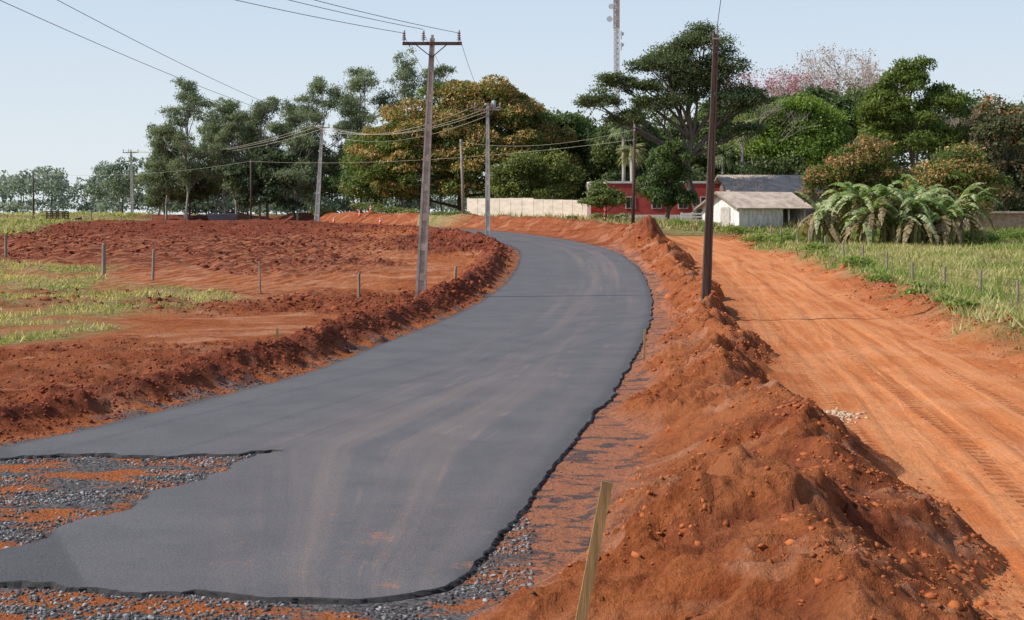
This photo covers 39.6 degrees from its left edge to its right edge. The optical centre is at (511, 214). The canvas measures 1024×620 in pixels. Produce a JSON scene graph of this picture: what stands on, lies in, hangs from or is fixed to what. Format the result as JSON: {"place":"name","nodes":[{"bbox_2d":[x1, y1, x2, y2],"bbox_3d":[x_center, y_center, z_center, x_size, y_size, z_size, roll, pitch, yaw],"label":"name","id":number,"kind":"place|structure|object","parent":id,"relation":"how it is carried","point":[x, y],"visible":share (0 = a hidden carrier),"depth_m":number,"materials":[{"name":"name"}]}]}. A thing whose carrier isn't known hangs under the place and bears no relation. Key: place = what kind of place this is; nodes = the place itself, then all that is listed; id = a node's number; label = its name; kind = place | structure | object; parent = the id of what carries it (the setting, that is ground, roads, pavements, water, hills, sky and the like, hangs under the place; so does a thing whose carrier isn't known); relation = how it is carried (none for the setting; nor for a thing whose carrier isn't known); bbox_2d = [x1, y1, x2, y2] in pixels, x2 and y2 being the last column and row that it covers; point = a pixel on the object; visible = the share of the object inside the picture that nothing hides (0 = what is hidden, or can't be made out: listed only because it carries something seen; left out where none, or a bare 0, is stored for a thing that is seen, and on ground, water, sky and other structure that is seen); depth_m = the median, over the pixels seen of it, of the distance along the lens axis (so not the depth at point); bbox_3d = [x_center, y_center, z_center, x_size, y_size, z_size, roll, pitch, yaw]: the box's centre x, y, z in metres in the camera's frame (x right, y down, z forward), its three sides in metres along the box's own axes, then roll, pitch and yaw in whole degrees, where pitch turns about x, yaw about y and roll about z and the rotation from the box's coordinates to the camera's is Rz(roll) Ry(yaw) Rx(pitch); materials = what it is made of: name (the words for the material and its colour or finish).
{"place":"outdoors","nodes":[
{"label":"outdoors","id":0,"kind":"place"},
{"bbox_2d":[0,223,653,604],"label":"asphalt road","id":1,"kind":"structure","parent":0,"point":[425,461],"depth_m":20.67,"materials":[{"name":"asphalt"}]},
{"bbox_2d":[0,211,1023,619],"bbox_3d":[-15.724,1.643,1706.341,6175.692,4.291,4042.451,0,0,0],"label":"ground","id":2,"kind":"structure","parent":0,"point":[936,423],"depth_m":24.55,"materials":[{"name":"soil"}]},
{"bbox_2d":[4,233,6,256],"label":"fence post","id":3,"kind":"object","parent":2,"relation":"on","point":[5,244],"visible":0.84,"depth_m":83.94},
{"bbox_2d":[32,172,34,216],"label":"wooden pole","id":4,"kind":"object","parent":2,"relation":"on","point":[33,192],"visible":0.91,"depth_m":189.91,"materials":[{"name":"wood"}]},
{"bbox_2d":[46,211,81,220],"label":"timber pen","id":5,"kind":"object","parent":2,"relation":"on","point":[51,213],"visible":0.71,"depth_m":184.88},
{"bbox_2d":[0,210,157,233],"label":"pasture grass","id":6,"kind":"structure","parent":2,"relation":"on","point":[21,221],"depth_m":162.87,"materials":[{"name":"green plant"}]},
{"bbox_2d":[101,243,105,274],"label":"fence post","id":7,"kind":"object","parent":2,"relation":"on","point":[103,271],"visible":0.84,"depth_m":69.92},
{"bbox_2d":[0,259,245,344],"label":"grass","id":8,"kind":"structure","parent":2,"relation":"on","point":[98,308],"depth_m":57.34,"materials":[{"name":"green plant"}]},
{"bbox_2d":[123,149,138,211],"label":"utility pole","id":9,"kind":"object","parent":2,"relation":"on","point":[131,192],"visible":0.88,"depth_m":214.91,"materials":[{"name":"concrete"}]},
{"bbox_2d":[135,152,166,214],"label":"eucalyptus tree","id":10,"kind":"object","parent":2,"relation":"on","point":[146,165],"visible":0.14,"depth_m":204.33,"materials":[{"name":"green plant"}]},
{"bbox_2d":[151,249,154,279],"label":"fence post","id":11,"kind":"object","parent":2,"relation":"on","point":[153,262],"visible":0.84,"depth_m":66.45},
{"bbox_2d":[132,122,194,219],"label":"eucalyptus tree","id":12,"kind":"object","parent":2,"relation":"on","point":[165,181],"visible":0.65,"depth_m":193.57,"materials":[{"name":"green plant"}]},
{"bbox_2d":[145,75,219,219],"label":"eucalyptus tree","id":13,"kind":"object","parent":2,"relation":"on","point":[187,174],"visible":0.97,"depth_m":189.30,"materials":[{"name":"green plant"}]},
{"bbox_2d":[143,161,232,218],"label":"broadleaf tree","id":14,"kind":"object","parent":2,"relation":"on","point":[197,194],"visible":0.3,"depth_m":198.44,"materials":[{"name":"green plant"}]},
{"bbox_2d":[181,105,234,213],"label":"eucalyptus tree","id":15,"kind":"object","parent":2,"relation":"on","point":[214,117],"visible":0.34,"depth_m":198.27,"materials":[{"name":"green plant"}]},
{"bbox_2d":[207,214,237,220],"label":"metal trough","id":16,"kind":"object","parent":2,"relation":"on","point":[232,217],"visible":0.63,"depth_m":162.59,"materials":[{"name":"grey metal"}]},
{"bbox_2d":[192,96,262,213],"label":"eucalyptus tree","id":17,"kind":"object","parent":2,"relation":"on","point":[230,105],"visible":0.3,"depth_m":193.36,"materials":[{"name":"green plant"}]},
{"bbox_2d":[203,110,257,219],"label":"eucalyptus tree","id":18,"kind":"object","parent":2,"relation":"on","point":[233,130],"visible":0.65,"depth_m":187.15,"materials":[{"name":"green plant"}]},
{"bbox_2d":[0,159,484,213],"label":"distant eucalyptus trees","id":19,"kind":"object","parent":2,"relation":"on","point":[56,185],"visible":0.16,"depth_m":400.98,"materials":[{"name":"green plant"}]},
{"bbox_2d":[230,130,269,213],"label":"eucalyptus tree","id":20,"kind":"object","parent":2,"relation":"on","point":[249,154],"visible":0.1,"depth_m":200.93,"materials":[{"name":"green plant"}]},
{"bbox_2d":[250,160,251,218],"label":"wooden pole","id":21,"kind":"object","parent":2,"relation":"on","point":[250,189],"visible":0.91,"depth_m":164.91,"materials":[{"name":"wood"}]},
{"bbox_2d":[83,151,433,214],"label":"distant woodland","id":22,"kind":"object","parent":2,"relation":"on","point":[114,183],"visible":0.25,"depth_m":240.13,"materials":[{"name":"green plant"}]},
{"bbox_2d":[214,147,303,219],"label":"dark broadleaf tree","id":23,"kind":"object","parent":2,"relation":"on","point":[238,175],"visible":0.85,"depth_m":184.75,"materials":[{"name":"green plant"}]},
{"bbox_2d":[258,261,260,293],"bbox_3d":[-10.815,2.816,61.000,0.119,1.701,0.090,0,0,0],"label":"fence post","id":24,"kind":"object","parent":2,"relation":"on","point":[259,278],"visible":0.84,"depth_m":60.96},
{"bbox_2d":[239,95,293,219],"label":"eucalyptus tree","id":25,"kind":"object","parent":2,"relation":"on","point":[257,118],"visible":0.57,"depth_m":191.58,"materials":[{"name":"green plant"}]},
{"bbox_2d":[0,454,535,619],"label":"gravel","id":26,"kind":"structure","parent":2,"relation":"on","point":[35,597],"depth_m":13.71,"materials":[{"name":"gravel"}]},
{"bbox_2d":[262,96,314,216],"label":"eucalyptus tree","id":27,"kind":"object","parent":2,"relation":"on","point":[289,108],"visible":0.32,"depth_m":195.59,"materials":[{"name":"green plant"}]},
{"bbox_2d":[271,136,327,220],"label":"eucalyptus tree","id":28,"kind":"object","parent":2,"relation":"on","point":[304,172],"visible":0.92,"depth_m":184.93,"materials":[{"name":"green plant"}]},
{"bbox_2d":[289,75,352,208],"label":"eucalyptus tree","id":29,"kind":"object","parent":2,"relation":"on","point":[318,84],"visible":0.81,"depth_m":188.66,"materials":[{"name":"green plant"}]},
{"bbox_2d":[312,123,329,220],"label":"utility pole","id":30,"kind":"object","parent":2,"relation":"on","point":[317,206],"visible":0.94,"depth_m":164.90,"materials":[{"name":"concrete"}]},
{"bbox_2d":[0,0,325,124],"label":"power lines","id":31,"kind":"object","parent":30,"relation":"attached to","point":[154,50],"visible":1,"depth_m":79.32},
{"bbox_2d":[125,125,323,153],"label":"power lines","id":32,"kind":"object","parent":30,"relation":"attached to","point":[252,143],"visible":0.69,"depth_m":177.31,"materials":[{"name":"metal"}]},
{"bbox_2d":[1,314,661,597],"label":"roadside gravel","id":33,"kind":"structure","parent":2,"relation":"on","point":[484,583],"depth_m":20.07,"materials":[{"name":"stone"}]},
{"bbox_2d":[321,134,378,211],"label":"broadleaf tree","id":34,"kind":"object","parent":2,"relation":"on","point":[335,180],"visible":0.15,"depth_m":185.26,"materials":[{"name":"green plant"}]},
{"bbox_2d":[323,92,377,210],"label":"eucalyptus tree","id":35,"kind":"object","parent":2,"relation":"on","point":[340,124],"visible":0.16,"depth_m":197.42,"materials":[{"name":"green plant"}]},
{"bbox_2d":[323,65,390,211],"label":"eucalyptus tree","id":36,"kind":"object","parent":2,"relation":"on","point":[357,82],"visible":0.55,"depth_m":188.52,"materials":[{"name":"green plant"}]},
{"bbox_2d":[337,122,399,206],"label":"mango tree","id":37,"kind":"object","parent":2,"relation":"on","point":[355,187],"visible":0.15,"depth_m":174.66,"materials":[{"name":"green plant"}]},
{"bbox_2d":[370,45,436,207],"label":"eucalyptus tree","id":38,"kind":"object","parent":2,"relation":"on","point":[407,72],"visible":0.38,"depth_m":189.16,"materials":[{"name":"green plant"}]},
{"bbox_2d":[402,30,461,296],"bbox_3d":[-3.243,-1.797,57.608,2.435,11.346,0.447,0,0,0],"label":"utility pole","id":39,"kind":"object","parent":2,"relation":"on","point":[421,278],"visible":0.97,"depth_m":57.62,"materials":[{"name":"concrete"}]},
{"bbox_2d":[236,0,457,32],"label":"power lines","id":40,"kind":"object","parent":39,"relation":"attached to","point":[349,14],"visible":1,"depth_m":50.83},
{"bbox_2d":[405,36,494,109],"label":"power lines","id":41,"kind":"object","parent":39,"relation":"attached to","point":[449,80],"visible":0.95,"depth_m":68.62,"materials":[{"name":"metal"}]},
{"bbox_2d":[418,63,456,211],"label":"eucalyptus tree","id":42,"kind":"object","parent":2,"relation":"on","point":[439,73],"visible":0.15,"depth_m":191.26,"materials":[{"name":"green plant"}]},
{"bbox_2d":[460,139,464,213],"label":"wooden pole","id":43,"kind":"object","parent":2,"relation":"on","point":[462,184],"visible":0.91,"depth_m":148.87,"materials":[{"name":"wood"}]},
{"bbox_2d":[347,74,582,210],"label":"mango tree","id":44,"kind":"object","parent":2,"relation":"on","point":[524,121],"visible":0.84,"depth_m":166.80,"materials":[{"name":"green plant"}]},
{"bbox_2d":[308,201,630,219],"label":"bank bushes","id":45,"kind":"object","parent":2,"relation":"on","point":[381,208],"visible":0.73,"depth_m":164.30,"materials":[{"name":"green plant"}]},
{"bbox_2d":[474,100,500,236],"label":"utility pole","id":46,"kind":"object","parent":2,"relation":"on","point":[487,194],"visible":0.97,"depth_m":104.91,"materials":[{"name":"concrete"}]},
{"bbox_2d":[315,107,496,141],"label":"power lines","id":47,"kind":"object","parent":46,"relation":"attached to","point":[406,129],"visible":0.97,"depth_m":128.27,"materials":[{"name":"metal"}]},
{"bbox_2d":[0,220,982,321],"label":"field soil clods","id":48,"kind":"object","parent":2,"relation":"on","point":[455,293],"visible":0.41,"depth_m":90.39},
{"bbox_2d":[0,274,1023,619],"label":"soil clods","id":49,"kind":"object","parent":2,"relation":"on","point":[956,604],"visible":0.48,"depth_m":26.52,"materials":[{"name":"soil"}]},
{"bbox_2d":[467,198,586,217],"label":"boundary wall","id":50,"kind":"structure","parent":2,"relation":"on","point":[533,206],"depth_m":151.98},
{"bbox_2d":[481,147,589,199],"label":"yellow green tree","id":51,"kind":"object","parent":2,"relation":"on","point":[514,174],"visible":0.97,"depth_m":158.49,"materials":[{"name":"green plant"}]},
{"bbox_2d":[575,480,612,619],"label":"wooden stake","id":52,"kind":"object","parent":2,"relation":"on","point":[594,548],"visible":1,"depth_m":10.48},
{"bbox_2d":[542,112,645,199],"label":"shade tree","id":53,"kind":"object","parent":2,"relation":"on","point":[584,131],"visible":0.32,"depth_m":172.23,"materials":[{"name":"green plant"}]},
{"bbox_2d":[574,178,630,220],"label":"tree","id":54,"kind":"object","parent":2,"relation":"on","point":[599,192],"visible":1,"depth_m":132.64,"materials":[{"name":"green plant"}]},
{"bbox_2d":[607,0,623,114],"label":"communications tower","id":55,"kind":"structure","parent":2,"relation":"on","point":[615,6],"depth_m":259.57,"materials":[{"name":"metal"}]},
{"bbox_2d":[607,121,632,180],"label":"palm tree","id":56,"kind":"object","parent":2,"relation":"on","point":[620,130],"visible":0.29,"depth_m":149.62,"materials":[{"name":"green plant"}]},
{"bbox_2d":[582,105,661,180],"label":"shade tree","id":57,"kind":"object","parent":2,"relation":"on","point":[605,155],"visible":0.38,"depth_m":166.37,"materials":[{"name":"green plant"}]},
{"bbox_2d":[616,143,647,180],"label":"palm tree","id":58,"kind":"object","parent":2,"relation":"on","point":[628,155],"visible":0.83,"depth_m":148.05,"materials":[{"name":"green plant"}]},
{"bbox_2d":[631,123,635,223],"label":"wooden pole","id":59,"kind":"object","parent":2,"relation":"on","point":[633,177],"visible":0.91,"depth_m":111.90,"materials":[{"name":"wood"}]},
{"bbox_2d":[47,130,630,175],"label":"power lines","id":60,"kind":"object","parent":59,"relation":"attached to","point":[386,161],"visible":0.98,"depth_m":140.67,"materials":[{"name":"metal"}]},
{"bbox_2d":[465,107,807,199],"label":"background trees","id":61,"kind":"object","parent":2,"relation":"on","point":[595,120],"visible":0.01,"depth_m":203.96,"materials":[{"name":"green plant"}]},
{"bbox_2d":[643,329,645,360],"bbox_3d":[3.115,3.227,33.500,0.080,1.051,0.040,0,0,0],"label":"wooden stake","id":62,"kind":"object","parent":2,"relation":"on","point":[644,342],"visible":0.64,"depth_m":33.48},
{"bbox_2d":[587,181,719,219],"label":"red house","id":63,"kind":"structure","parent":2,"relation":"on","point":[644,206],"depth_m":140.50,"materials":[{"name":"paint"}]},
{"bbox_2d":[635,139,698,222],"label":"dense dark tree","id":64,"kind":"object","parent":2,"relation":"on","point":[666,168],"visible":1,"depth_m":130.25,"materials":[{"name":"green plant"}]},
{"bbox_2d":[571,18,779,221],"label":"tall shade tree","id":65,"kind":"object","parent":2,"relation":"on","point":[675,58],"visible":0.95,"depth_m":134.30,"materials":[{"name":"green plant"}]},
{"bbox_2d":[681,212,701,220],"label":"white rail fence","id":66,"kind":"object","parent":2,"relation":"on","point":[691,214],"visible":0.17,"depth_m":127.34,"materials":[{"name":"paint"}]},
{"bbox_2d":[384,210,1023,233],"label":"yard grass","id":67,"kind":"structure","parent":2,"relation":"on","point":[663,224],"depth_m":122.50,"materials":[{"name":"green plant"}]},
{"bbox_2d":[701,29,721,300],"bbox_3d":[6.571,-1.458,46.946,0.717,9.323,0.344,0,0,13],"label":"dark utility pole","id":68,"kind":"object","parent":2,"relation":"on","point":[707,253],"visible":0.85,"depth_m":46.89,"materials":[{"name":"wood"}]},
{"bbox_2d":[649,96,778,180],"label":"shade tree","id":69,"kind":"object","parent":2,"relation":"on","point":[676,134],"visible":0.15,"depth_m":170.54,"materials":[{"name":"green plant"}]},
{"bbox_2d":[715,143,736,173],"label":"palm tree","id":70,"kind":"object","parent":2,"relation":"on","point":[722,158],"visible":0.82,"depth_m":149.43,"materials":[{"name":"green plant"}]},
{"bbox_2d":[727,117,756,173],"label":"palm tree","id":71,"kind":"object","parent":2,"relation":"on","point":[741,142],"visible":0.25,"depth_m":149.84,"materials":[{"name":"green plant"}]},
{"bbox_2d":[731,180,765,191],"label":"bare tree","id":72,"kind":"object","parent":2,"relation":"on","point":[748,186],"visible":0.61,"depth_m":126.98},
{"bbox_2d":[694,191,813,227],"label":"wooden shed","id":73,"kind":"structure","parent":2,"relation":"on","point":[743,208],"depth_m":121.83,"materials":[{"name":"white wood"}]},
{"bbox_2d":[715,175,829,219],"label":"outbuilding","id":74,"kind":"structure","parent":2,"relation":"on","point":[782,183],"depth_m":136.95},
{"bbox_2d":[739,99,818,174],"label":"tree","id":75,"kind":"object","parent":2,"relation":"on","point":[763,114],"visible":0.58,"depth_m":156.87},
{"bbox_2d":[724,65,841,136],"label":"flowering ipe tree","id":76,"kind":"object","parent":2,"relation":"on","point":[794,87],"visible":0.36,"depth_m":185.21,"materials":[{"name":"pink plant"}]},
{"bbox_2d":[731,90,858,174],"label":"bright green tree","id":77,"kind":"object","parent":2,"relation":"on","point":[825,136],"visible":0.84,"depth_m":157.95,"materials":[{"name":"green plant"}]},
{"bbox_2d":[791,191,848,242],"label":"banana plant","id":78,"kind":"object","parent":2,"relation":"on","point":[816,221],"visible":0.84,"depth_m":99.83,"materials":[{"name":"green plant"}]},
{"bbox_2d":[764,46,902,142],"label":"flowering ipe tree","id":79,"kind":"object","parent":2,"relation":"on","point":[871,81],"visible":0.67,"depth_m":178.86,"materials":[{"name":"pink plant"}]},
{"bbox_2d":[656,152,1023,215],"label":"background understorey","id":80,"kind":"object","parent":2,"relation":"on","point":[765,165],"visible":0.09,"depth_m":153.84,"materials":[{"name":"green plant"}]},
{"bbox_2d":[657,219,1023,308],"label":"roadside bushes","id":81,"kind":"object","parent":2,"relation":"on","point":[1016,234],"visible":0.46,"depth_m":96.15,"materials":[{"name":"green plant"}]},
{"bbox_2d":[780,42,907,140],"bbox_3d":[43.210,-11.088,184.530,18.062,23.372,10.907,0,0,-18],"label":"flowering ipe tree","id":82,"kind":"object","parent":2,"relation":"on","point":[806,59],"visible":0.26,"depth_m":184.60,"materials":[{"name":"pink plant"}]},
{"bbox_2d":[823,407,868,422],"bbox_3d":[5.524,3.513,24.992,1.496,0.107,2.137,0,0,0],"label":"pile of pale stones","id":83,"kind":"object","parent":2,"relation":"on","point":[843,414],"visible":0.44,"depth_m":24.94,"materials":[{"name":"stone"}]},
{"bbox_2d":[820,182,877,241],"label":"banana plant","id":84,"kind":"object","parent":2,"relation":"on","point":[836,195],"visible":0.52,"depth_m":100.22,"materials":[{"name":"green plant"}]},
{"bbox_2d":[796,132,910,222],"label":"mango tree","id":85,"kind":"object","parent":2,"relation":"on","point":[866,163],"visible":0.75,"depth_m":118.00,"materials":[{"name":"green plant"}]},
{"bbox_2d":[704,75,1023,204],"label":"background woodland","id":86,"kind":"object","parent":2,"relation":"on","point":[917,157],"visible":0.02,"depth_m":203.07,"materials":[{"name":"green plant"}]},
{"bbox_2d":[773,84,956,175],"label":"shade tree","id":87,"kind":"object","parent":2,"relation":"on","point":[836,100],"visible":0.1,"depth_m":166.47,"materials":[{"name":"green plant"}]},
{"bbox_2d":[836,196,901,244],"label":"banana plant","id":88,"kind":"object","parent":2,"relation":"on","point":[868,224],"visible":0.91,"depth_m":97.48,"materials":[{"name":"green plant"}]},
{"bbox_2d":[828,180,913,244],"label":"banana plant","id":89,"kind":"object","parent":2,"relation":"on","point":[857,195],"visible":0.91,"depth_m":98.34,"materials":[{"name":"green plant"}]},
{"bbox_2d":[741,228,1023,349],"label":"tall grass","id":90,"kind":"structure","parent":2,"relation":"on","point":[909,252],"depth_m":75.04,"materials":[{"name":"green plant"}]},
{"bbox_2d":[864,185,917,242],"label":"banana plant","id":91,"kind":"object","parent":2,"relation":"on","point":[897,208],"visible":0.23,"depth_m":100.16,"materials":[{"name":"green plant"}]},
{"bbox_2d":[773,227,1022,294],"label":"fence wires","id":92,"kind":"object","parent":2,"relation":"on","point":[916,268],"visible":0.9,"depth_m":64.23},
{"bbox_2d":[874,192,941,247],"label":"banana plant","id":93,"kind":"object","parent":2,"relation":"on","point":[930,230],"visible":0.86,"depth_m":97.44,"materials":[{"name":"green plant"}]},
{"bbox_2d":[846,54,975,179],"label":"tall mango tree","id":94,"kind":"object","parent":2,"relation":"on","point":[888,115],"visible":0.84,"depth_m":128.89,"materials":[{"name":"green plant"}]},
{"bbox_2d":[884,186,953,243],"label":"banana plant","id":95,"kind":"object","parent":2,"relation":"on","point":[927,206],"visible":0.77,"depth_m":98.47,"materials":[{"name":"green plant"}]},
{"bbox_2d":[900,174,966,243],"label":"banana plant","id":96,"kind":"object","parent":2,"relation":"on","point":[914,185],"visible":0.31,"depth_m":100.99,"materials":[{"name":"green plant"}]},
{"bbox_2d":[921,193,987,246],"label":"banana plant","id":97,"kind":"object","parent":2,"relation":"on","point":[943,227],"visible":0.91,"depth_m":97.86,"materials":[{"name":"green plant"}]},
{"bbox_2d":[902,139,1014,214],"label":"mango tree","id":98,"kind":"object","parent":2,"relation":"on","point":[960,165],"visible":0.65,"depth_m":110.73,"materials":[{"name":"green plant"}]},
{"bbox_2d":[941,107,981,142],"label":"bare tree","id":99,"kind":"object","parent":2,"relation":"on","point":[953,121],"visible":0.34,"depth_m":143.05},
{"bbox_2d":[931,182,1005,245],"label":"banana plant","id":100,"kind":"object","parent":2,"relation":"on","point":[973,198],"visible":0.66,"depth_m":99.20,"materials":[{"name":"green plant"}]},
{"bbox_2d":[951,93,1023,209],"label":"mango tree","id":101,"kind":"object","parent":2,"relation":"on","point":[1005,110],"visible":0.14,"depth_m":148.59,"materials":[{"name":"green plant"}]},
{"bbox_2d":[963,211,1023,229],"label":"wall","id":102,"kind":"structure","parent":2,"relation":"on","point":[1005,220],"depth_m":119.00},
{"bbox_2d":[965,110,1023,213],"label":"mango tree","id":103,"kind":"object","parent":2,"relation":"on","point":[991,126],"visible":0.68,"depth_m":126.69,"materials":[{"name":"green plant"}]},
{"bbox_2d":[997,276,1023,309],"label":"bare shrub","id":104,"kind":"object","parent":2,"relation":"on","point":[1010,289],"visible":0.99,"depth_m":46.96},
{"bbox_2d":[0,0,1023,213],"label":"sky","id":105,"kind":"structure","parent":0,"point":[70,101],"materials":[{"name":"blue"}]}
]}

